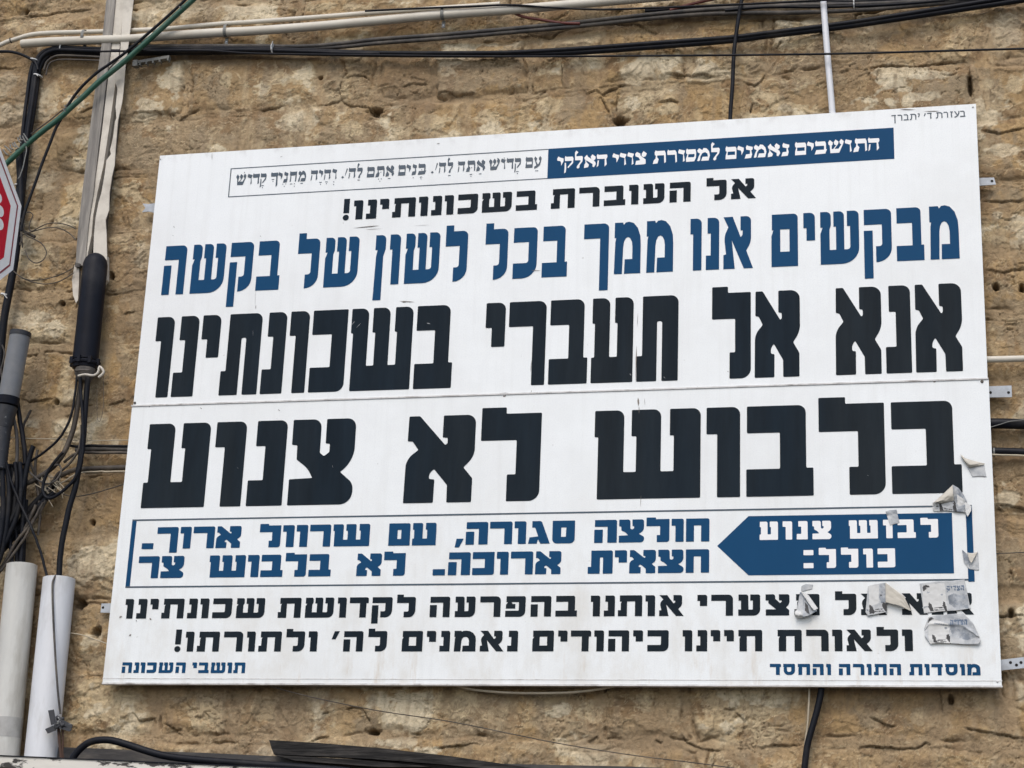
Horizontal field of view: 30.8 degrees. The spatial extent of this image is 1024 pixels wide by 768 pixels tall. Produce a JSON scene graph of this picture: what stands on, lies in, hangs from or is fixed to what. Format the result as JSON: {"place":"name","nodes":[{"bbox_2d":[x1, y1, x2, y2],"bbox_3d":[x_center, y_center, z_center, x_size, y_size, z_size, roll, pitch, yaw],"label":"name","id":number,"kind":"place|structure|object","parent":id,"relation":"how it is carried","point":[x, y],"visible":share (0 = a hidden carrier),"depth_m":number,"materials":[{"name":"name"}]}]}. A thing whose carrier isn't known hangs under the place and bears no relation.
{"place":"outdoors","nodes":[
{"label":"outdoors","id":0,"kind":"place"},
{"label":"road","id":1,"kind":"structure","parent":0,"visible":0},
{"bbox_2d":[0,149,20,279],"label":"stop sign","id":2,"kind":"object","parent":1,"relation":"on","point":[10,208],"visible":1,"depth_m":6.65,"materials":[{"name":"red metal"}]},
{"bbox_2d":[0,0,1023,767],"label":"stone wall","id":3,"kind":"structure","parent":1,"relation":"on","point":[188,104],"depth_m":6.65,"materials":[{"name":"stone"}]},
{"bbox_2d":[0,148,24,382],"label":"black cable","id":4,"kind":"object","parent":3,"relation":"attached to","point":[7,295],"visible":0.84,"depth_m":7.00,"materials":[{"name":"black plastic"}]},
{"bbox_2d":[19,218,35,247],"bbox_3d":[-1.844,-0.573,7.057,0.078,0.115,0.029,-2,-19,13],"label":"wire knot","id":5,"kind":"object","parent":4,"relation":"attached to","point":[21,238],"visible":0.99,"depth_m":7.05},
{"bbox_2d":[23,212,75,262],"bbox_3d":[-1.751,-0.557,7.021,0.224,0.216,0.004,-2,-19,13],"label":"coiled wire","id":6,"kind":"object","parent":5,"relation":"attached to","point":[37,240],"visible":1,"depth_m":7.03,"materials":[{"name":"black metal"}]},
{"bbox_2d":[0,329,31,469],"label":"grey tube","id":7,"kind":"object","parent":3,"relation":"attached to","point":[14,365],"visible":1,"depth_m":6.76,"materials":[{"name":"plastic"}]},
{"bbox_2d":[0,344,4,377],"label":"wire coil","id":8,"kind":"object","parent":7,"relation":"attached to","point":[2,360],"visible":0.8,"depth_m":6.86,"materials":[{"name":"black rubber"}]},
{"bbox_2d":[0,469,5,550],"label":"black cable","id":9,"kind":"object","parent":7,"relation":"hanging from","point":[2,498],"visible":1,"depth_m":6.64,"materials":[{"name":"black rubber"}]},
{"bbox_2d":[0,464,11,563],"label":"black cable","id":10,"kind":"object","parent":7,"relation":"hanging from","point":[8,504],"visible":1,"depth_m":6.63,"materials":[{"name":"black rubber"}]},
{"bbox_2d":[10,466,13,515],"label":"black cable","id":11,"kind":"object","parent":7,"relation":"hanging from","point":[11,469],"visible":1,"depth_m":6.71,"materials":[{"name":"black rubber"}]},
{"bbox_2d":[11,462,18,513],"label":"black cable","id":12,"kind":"object","parent":7,"relation":"hanging from","point":[16,473],"visible":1,"depth_m":6.68,"materials":[{"name":"black rubber"}]},
{"bbox_2d":[12,419,18,489],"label":"black cable","id":13,"kind":"object","parent":7,"relation":"hanging from","point":[16,444],"visible":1,"depth_m":6.74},
{"bbox_2d":[16,403,27,561],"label":"black cable","id":14,"kind":"object","parent":7,"relation":"hanging from","point":[25,455],"visible":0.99,"depth_m":6.71,"materials":[{"name":"black rubber"}]},
{"bbox_2d":[4,491,56,552],"bbox_3d":[-1.745,0.508,6.656,0.220,0.260,0.022,-2,-19,13],"label":"black cable","id":15,"kind":"object","parent":3,"relation":"attached to","point":[52,493],"visible":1,"depth_m":6.66,"materials":[{"name":"black rubber"}]},
{"bbox_2d":[23,410,40,492],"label":"black cable","id":16,"kind":"object","parent":3,"relation":"attached to","point":[24,423],"visible":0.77,"depth_m":6.79,"materials":[{"name":"black rubber"}]},
{"bbox_2d":[13,480,60,531],"bbox_3d":[-1.748,0.477,6.687,0.245,0.279,0.027,-2,-19,13],"label":"black cable","id":17,"kind":"object","parent":3,"relation":"attached to","point":[39,497],"visible":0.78,"depth_m":6.68,"materials":[{"name":"black rubber"}]},
{"bbox_2d":[34,450,41,534],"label":"black cable","id":18,"kind":"object","parent":3,"relation":"hanging from","point":[38,493],"visible":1,"depth_m":6.70,"materials":[{"name":"black rubber"}]},
{"bbox_2d":[72,0,133,303],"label":"cable trunking","id":19,"kind":"object","parent":3,"relation":"attached to","point":[97,232],"visible":0.92,"depth_m":7.10,"materials":[{"name":"white plastic"}]},
{"bbox_2d":[22,273,73,284],"bbox_3d":[-1.742,-0.393,6.970,0.211,0.043,0.004,-2,-19,13],"label":"coiled wire","id":20,"kind":"object","parent":19,"relation":"hanging from","point":[49,283],"visible":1,"depth_m":6.96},
{"bbox_2d":[69,253,107,421],"bbox_3d":[-1.529,-0.183,6.816,0.184,0.653,0.113,-10,-22,34],"label":"splice closure","id":21,"kind":"object","parent":19,"relation":"attached to","point":[84,360],"visible":1,"depth_m":6.82,"materials":[{"name":"black plastic"}]},
{"bbox_2d":[10,377,77,465],"bbox_3d":[-1.726,0.134,6.754,0.288,0.342,0.012,-2,-19,13],"label":"black cable","id":22,"kind":"object","parent":21,"relation":"attached to","point":[63,431],"visible":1,"depth_m":6.71,"materials":[{"name":"black rubber"}]},
{"bbox_2d":[9,445,35,527],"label":"black cable","id":23,"kind":"object","parent":22,"relation":"hanging from","point":[28,462],"visible":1,"depth_m":6.68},
{"bbox_2d":[29,464,61,484],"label":"black cable","id":24,"kind":"object","parent":23,"relation":"attached to","point":[40,481],"visible":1,"depth_m":6.67,"materials":[{"name":"black rubber"}]},
{"bbox_2d":[27,382,83,485],"bbox_3d":[-1.676,0.173,6.748,0.219,0.408,0.021,-2,-19,13],"label":"black cable","id":25,"kind":"object","parent":21,"relation":"attached to","point":[69,438],"visible":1,"depth_m":6.72,"materials":[{"name":"black plastic"}]},
{"bbox_2d":[35,473,63,506],"bbox_3d":[-1.653,0.378,6.677,0.123,0.142,0.034,-2,-19,13],"label":"dry debris","id":26,"kind":"object","parent":25,"relation":"attached to","point":[57,487],"visible":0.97,"depth_m":6.67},
{"bbox_2d":[41,376,84,499],"bbox_3d":[-1.601,0.191,6.683,0.151,0.464,0.013,-2,-19,13],"label":"black cable","id":27,"kind":"object","parent":21,"relation":"attached to","point":[66,487],"visible":1,"depth_m":6.65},
{"bbox_2d":[47,425,80,492],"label":"black cable","id":28,"kind":"object","parent":21,"relation":"attached to","point":[65,467],"visible":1,"depth_m":6.68,"materials":[{"name":"black rubber"}]},
{"bbox_2d":[56,376,90,575],"bbox_3d":[-1.565,0.355,6.636,0.058,0.809,0.023,-2,-19,13],"label":"black cable","id":29,"kind":"object","parent":21,"relation":"attached to","point":[70,503],"visible":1,"depth_m":6.61,"materials":[{"name":"black rubber"}]},
{"bbox_2d":[75,0,115,269],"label":"wooden batten","id":30,"kind":"object","parent":19,"relation":"attached to","point":[96,125],"visible":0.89,"depth_m":7.12,"materials":[{"name":"grey wood"}]},
{"bbox_2d":[13,267,73,280],"bbox_3d":[-1.760,-0.411,6.978,0.249,0.048,0.004,-2,-19,13],"label":"coiled wire","id":31,"kind":"object","parent":30,"relation":"hanging from","point":[45,278],"visible":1,"depth_m":6.97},
{"bbox_2d":[23,227,75,239],"bbox_3d":[-1.746,-0.565,7.024,0.226,0.061,0.004,-2,-19,13],"label":"coiled wire","id":32,"kind":"object","parent":30,"relation":"attached to","point":[51,227],"visible":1,"depth_m":7.03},
{"bbox_2d":[43,54,99,70],"bbox_3d":[-1.723,-1.265,7.278,0.238,0.064,0.009,-2,-19,13],"label":"brown wire","id":33,"kind":"object","parent":30,"relation":"attached to","point":[62,55],"visible":1,"depth_m":7.29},
{"bbox_2d":[45,59,98,74],"bbox_3d":[-1.717,-1.246,7.273,0.227,0.067,0.007,-2,-19,13],"label":"brown wire","id":34,"kind":"object","parent":30,"relation":"attached to","point":[49,63],"visible":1,"depth_m":7.28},
{"bbox_2d":[31,60,117,133],"bbox_3d":[-1.686,-1.125,7.212,0.352,0.322,0.005,-2,-19,13],"label":"brown wire","id":35,"kind":"object","parent":30,"relation":"attached to","point":[64,108],"visible":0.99,"depth_m":7.20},
{"bbox_2d":[3,0,196,178],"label":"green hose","id":36,"kind":"object","parent":19,"relation":"attached to","point":[98,82],"visible":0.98,"depth_m":7.14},
{"bbox_2d":[20,0,186,231],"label":"black cable","id":37,"kind":"object","parent":36,"relation":"hanging from","point":[151,30],"visible":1,"depth_m":7.16,"materials":[{"name":"plastic"}]},
{"bbox_2d":[14,0,1003,186],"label":"black cable","id":38,"kind":"object","parent":19,"relation":"attached to","point":[761,33],"visible":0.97,"depth_m":6.78,"materials":[{"name":"black rubber"}]},
{"bbox_2d":[0,50,38,70],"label":"black cable","id":39,"kind":"object","parent":38,"relation":"attached to","point":[22,55],"visible":1,"depth_m":7.32,"materials":[{"name":"black rubber"}]},
{"bbox_2d":[16,62,33,191],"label":"black cable","id":40,"kind":"object","parent":38,"relation":"attached to","point":[26,99],"visible":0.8,"depth_m":7.26,"materials":[{"name":"black plastic"}]},
{"bbox_2d":[23,48,379,177],"bbox_3d":[-1.195,-1.009,7.065,1.421,0.698,0.018,-2,-19,13],"label":"black cable","id":41,"kind":"object","parent":38,"relation":"attached to","point":[83,50],"visible":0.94,"depth_m":7.18,"materials":[{"name":"black plastic"}]},
{"bbox_2d":[132,55,170,68],"bbox_3d":[-1.393,-1.246,7.192,0.147,0.037,0.024,-2,-19,13],"label":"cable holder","id":42,"kind":"object","parent":41,"relation":"hanging from","point":[137,64],"visible":1,"depth_m":7.19,"materials":[{"name":"grey metal"}]},
{"bbox_2d":[24,0,1023,191],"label":"black cable","id":43,"kind":"object","parent":38,"relation":"attached to","point":[811,31],"visible":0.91,"depth_m":6.71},
{"bbox_2d":[129,0,974,47],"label":"black cable","id":44,"kind":"object","parent":19,"relation":"attached to","point":[694,10],"visible":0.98,"depth_m":6.88,"materials":[{"name":"black rubber"}]},
{"bbox_2d":[645,0,892,12],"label":"black cable","id":45,"kind":"object","parent":44,"relation":"on","point":[652,10],"visible":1,"depth_m":6.66,"materials":[{"name":"black rubber"}]},
{"bbox_2d":[725,0,947,11],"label":"black cable","id":46,"kind":"object","parent":44,"relation":"attached to","point":[832,6],"visible":1,"depth_m":6.62,"materials":[{"name":"black rubber"}]},
{"bbox_2d":[100,48,1023,57],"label":"black cable","id":47,"kind":"object","parent":19,"relation":"attached to","point":[674,55],"visible":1,"depth_m":6.75,"materials":[{"name":"black rubber"}]},
{"bbox_2d":[0,755,291,767],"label":"ledge beam","id":48,"kind":"structure","parent":3,"relation":"attached to","point":[8,761],"depth_m":6.14,"materials":[{"name":"paint"}]},
{"bbox_2d":[0,562,37,755],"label":"drain pipe","id":49,"kind":"object","parent":48,"relation":"attached to","point":[16,621],"visible":1,"depth_m":6.47,"materials":[{"name":"beige plastic"}]},
{"bbox_2d":[8,538,13,561],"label":"black cable","id":50,"kind":"object","parent":49,"relation":"attached to","point":[10,544],"visible":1,"depth_m":6.62,"materials":[{"name":"black rubber"}]},
{"bbox_2d":[5,462,23,547],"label":"black cable","id":51,"kind":"object","parent":49,"relation":"attached to","point":[17,511],"visible":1,"depth_m":6.64,"materials":[{"name":"black rubber"}]},
{"bbox_2d":[14,524,18,561],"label":"black cable","id":52,"kind":"object","parent":49,"relation":"attached to","point":[16,534],"visible":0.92,"depth_m":6.63,"materials":[{"name":"black rubber"}]},
{"bbox_2d":[0,504,37,572],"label":"black cable","id":53,"kind":"object","parent":49,"relation":"attached to","point":[31,514],"visible":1,"depth_m":6.64,"materials":[{"name":"grey rubber"}]},
{"bbox_2d":[0,502,43,570],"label":"black cable","id":54,"kind":"object","parent":49,"relation":"attached to","point":[23,539],"visible":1,"depth_m":6.61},
{"bbox_2d":[0,499,46,568],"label":"black cable","id":55,"kind":"object","parent":49,"relation":"attached to","point":[20,536],"visible":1,"depth_m":6.62,"materials":[{"name":"grey rubber"}]},
{"bbox_2d":[24,499,27,561],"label":"black cable","id":56,"kind":"object","parent":49,"relation":"attached to","point":[25,533],"visible":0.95,"depth_m":6.64,"materials":[{"name":"black rubber"}]},
{"bbox_2d":[24,575,75,756],"bbox_3d":[-1.606,1.054,6.437,0.125,0.777,0.113,-2,-19,13],"label":"drain pipe","id":57,"kind":"object","parent":48,"relation":"attached to","point":[40,742],"visible":0.98,"depth_m":6.42,"materials":[{"name":"white plastic"}]},
{"bbox_2d":[6,462,47,575],"bbox_3d":[-1.721,0.501,6.602,0.233,0.471,0.012,-2,-19,13],"label":"black cable","id":58,"kind":"object","parent":57,"relation":"in","point":[27,519],"visible":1,"depth_m":6.60,"materials":[{"name":"black rubber"}]},
{"bbox_2d":[51,574,61,713],"bbox_3d":[-1.570,0.894,6.421,0.088,0.487,0.020,-2,-19,13],"label":"rope","id":59,"kind":"object","parent":57,"relation":"hanging from","point":[54,640],"visible":1,"depth_m":6.42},
{"bbox_2d":[45,710,72,757],"bbox_3d":[-1.536,1.193,6.314,0.100,0.171,0.034,-2,-19,13],"label":"rope knot","id":60,"kind":"object","parent":59,"relation":"attached to","point":[58,722],"visible":0.96,"depth_m":6.31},
{"bbox_2d":[69,736,350,767],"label":"black cable","id":61,"kind":"object","parent":48,"relation":"on","point":[80,749],"visible":0.88,"depth_m":6.16,"materials":[{"name":"black rubber"}]},
{"bbox_2d":[0,2,499,47],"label":"conduit pipe","id":62,"kind":"object","parent":3,"relation":"attached to","point":[199,25],"visible":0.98,"depth_m":7.16,"materials":[{"name":"beige plastic"}]},
{"bbox_2d":[9,0,670,47],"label":"conduit pipe","id":63,"kind":"object","parent":3,"relation":"attached to","point":[224,31],"visible":0.99,"depth_m":7.05,"materials":[{"name":"beige plastic"}]},
{"bbox_2d":[514,14,579,24],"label":"red cable","id":64,"kind":"object","parent":63,"relation":"hanging from","point":[547,20],"visible":1,"depth_m":6.87,"materials":[{"name":"red plastic"}]},
{"bbox_2d":[365,0,834,11],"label":"black cable","id":65,"kind":"object","parent":63,"relation":"on","point":[608,9],"visible":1,"depth_m":6.79,"materials":[{"name":"black rubber"}]},
{"bbox_2d":[307,1,968,48],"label":"black cable","id":66,"kind":"object","parent":63,"relation":"hanging from","point":[652,18],"visible":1,"depth_m":6.79,"materials":[{"name":"black rubber"}]},
{"bbox_2d":[670,0,714,10],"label":"red cable","id":67,"kind":"object","parent":63,"relation":"attached to","point":[698,2],"visible":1,"depth_m":6.75,"materials":[{"name":"rubber"}]},
{"bbox_2d":[728,0,743,119],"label":"upright cable","id":68,"kind":"object","parent":63,"relation":"hanging from","point":[731,98],"visible":1,"depth_m":6.63,"materials":[{"name":"black rubber"}]},
{"bbox_2d":[57,747,654,767],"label":"bitumen strip","id":69,"kind":"object","parent":3,"relation":"attached to","point":[107,754],"visible":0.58,"depth_m":6.24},
{"bbox_2d":[269,740,527,767],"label":"charred plank","id":70,"kind":"object","parent":69,"relation":"on","point":[310,752],"visible":1,"depth_m":6.07,"materials":[{"name":"wood"}]},
{"bbox_2d":[100,104,1023,688],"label":"sign board","id":71,"kind":"object","parent":3,"relation":"attached to","point":[690,404],"visible":1,"depth_m":6.36,"materials":[{"name":"white plastic"}]},
{"bbox_2d":[11,437,127,440],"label":"fine wire","id":72,"kind":"object","parent":71,"relation":"attached to","point":[73,440],"visible":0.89,"depth_m":6.74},
{"bbox_2d":[70,632,106,643],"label":"fine wire","id":73,"kind":"object","parent":71,"relation":"attached to","point":[88,637],"visible":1,"depth_m":6.49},
{"bbox_2d":[53,471,124,489],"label":"black cable","id":74,"kind":"object","parent":71,"relation":"attached to","point":[87,472],"visible":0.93,"depth_m":6.68,"materials":[{"name":"black rubber"}]},
{"bbox_2d":[57,465,125,479],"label":"black cable","id":75,"kind":"object","parent":71,"relation":"attached to","point":[95,468],"visible":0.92,"depth_m":6.69,"materials":[{"name":"black rubber"}]},
{"bbox_2d":[62,484,123,496],"bbox_3d":[-1.506,0.382,6.670,0.250,0.046,0.004,-2,-19,13],"label":"fine wire","id":76,"kind":"object","parent":71,"relation":"attached to","point":[95,492],"visible":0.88,"depth_m":6.66,"materials":[{"name":"black metal"}]},
{"bbox_2d":[63,451,126,462],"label":"black cable","id":77,"kind":"object","parent":71,"relation":"attached to","point":[95,452],"visible":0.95,"depth_m":6.70,"materials":[{"name":"black rubber"}]},
{"bbox_2d":[70,444,127,447],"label":"black cable","id":78,"kind":"object","parent":71,"relation":"attached to","point":[99,445],"visible":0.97,"depth_m":6.71,"materials":[{"name":"black rubber"}]},
{"bbox_2d":[75,447,127,451],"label":"black cable","id":79,"kind":"object","parent":71,"relation":"attached to","point":[104,449],"visible":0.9,"depth_m":6.70,"materials":[{"name":"black rubber"}]},
{"bbox_2d":[269,686,732,767],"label":"fine wire","id":80,"kind":"object","parent":71,"relation":"attached to","point":[502,732],"visible":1,"depth_m":6.07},
{"bbox_2d":[459,687,613,694],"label":"pale cable","id":81,"kind":"object","parent":71,"relation":"attached to","point":[535,693],"visible":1,"depth_m":6.09,"materials":[{"name":"grey plastic"}]},
{"bbox_2d":[795,584,817,618],"bbox_3d":[0.942,0.694,5.951,0.074,0.115,0.023,-2,-19,13],"label":"torn poster","id":82,"kind":"object","parent":71,"relation":"attached to","point":[806,606],"visible":1,"depth_m":5.95,"materials":[{"name":"paper"}]},
{"bbox_2d":[804,688,809,742],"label":"pale cable","id":83,"kind":"object","parent":71,"relation":"hanging from","point":[808,711],"visible":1,"depth_m":5.88,"materials":[{"name":"beige plastic"}]},
{"bbox_2d":[801,688,824,767],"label":"black cable","id":84,"kind":"object","parent":71,"relation":"hanging from","point":[812,727],"visible":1,"depth_m":5.85,"materials":[{"name":"black rubber"}]},
{"bbox_2d":[820,1,835,112],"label":"white tube","id":85,"kind":"object","parent":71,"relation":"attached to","point":[828,64],"visible":1,"depth_m":6.55,"materials":[{"name":"plastic"}]},
{"bbox_2d":[866,583,910,615],"bbox_3d":[1.192,0.681,5.898,0.142,0.107,0.010,-3,-19,17],"label":"folded poster","id":86,"kind":"object","parent":71,"relation":"attached to","point":[880,596],"visible":1,"depth_m":5.90,"materials":[{"name":"paper"}]},
{"bbox_2d":[886,510,898,524],"bbox_3d":[1.224,0.430,5.984,0.043,0.052,0.004,-2,-19,13],"label":"torn scrap","id":87,"kind":"object","parent":71,"relation":"attached to","point":[892,516],"visible":1,"depth_m":5.99,"materials":[{"name":"paper"}]},
{"bbox_2d":[920,580,969,612],"bbox_3d":[1.366,0.670,5.868,0.154,0.108,0.005,-2,-19,13],"label":"paper poster","id":88,"kind":"object","parent":71,"relation":"attached to","point":[938,596],"visible":1,"depth_m":5.87,"materials":[{"name":"paper"}]},
{"bbox_2d":[933,485,970,516],"bbox_3d":[1.407,0.373,5.950,0.121,0.109,0.020,-2,-19,13],"label":"torn poster","id":89,"kind":"object","parent":71,"relation":"attached to","point":[952,498],"visible":1,"depth_m":5.95,"materials":[{"name":"paper"}]},
{"bbox_2d":[924,613,980,644],"bbox_3d":[1.380,0.767,5.829,0.171,0.100,0.010,-2,-19,13],"label":"paper poster","id":90,"kind":"object","parent":71,"relation":"attached to","point":[958,628],"visible":1,"depth_m":5.83,"materials":[{"name":"paper"}]},
{"bbox_2d":[962,550,978,569],"bbox_3d":[1.451,0.555,5.884,0.050,0.067,0.010,-2,-19,13],"label":"torn scrap","id":91,"kind":"object","parent":71,"relation":"attached to","point":[971,561],"visible":1,"depth_m":5.88,"materials":[{"name":"paper"}]},
{"bbox_2d":[961,455,985,476],"bbox_3d":[1.482,0.260,5.973,0.079,0.077,0.015,-2,-19,13],"label":"torn scrap","id":92,"kind":"object","parent":71,"relation":"attached to","point":[976,469],"visible":1,"depth_m":5.97,"materials":[{"name":"paper"}]},
{"bbox_2d":[987,355,1023,362],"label":"white tube","id":93,"kind":"object","parent":71,"relation":"attached to","point":[1000,359],"visible":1,"depth_m":6.09,"materials":[{"name":"beige plastic"}]},
{"bbox_2d":[990,418,1023,428],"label":"black cable","id":94,"kind":"object","parent":71,"relation":"attached to","point":[1010,425],"visible":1,"depth_m":6.02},
{"bbox_2d":[991,419,1023,426],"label":"fine wire","id":95,"kind":"object","parent":71,"relation":"attached to","point":[1007,422],"visible":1,"depth_m":6.01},
{"bbox_2d":[992,447,1023,456],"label":"black cable","id":96,"kind":"object","parent":71,"relation":"attached to","point":[999,450],"visible":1,"depth_m":5.99,"materials":[{"name":"black rubber"}]},
{"bbox_2d":[992,454,1023,456],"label":"pale cable","id":97,"kind":"object","parent":71,"relation":"attached to","point":[1007,455],"visible":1,"depth_m":5.98,"materials":[{"name":"beige plastic"}]},
{"bbox_2d":[996,552,1023,553],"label":"fine wire","id":98,"kind":"object","parent":71,"relation":"attached to","point":[1009,552],"visible":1,"depth_m":5.90,"materials":[{"name":"grey metal"}]}
]}

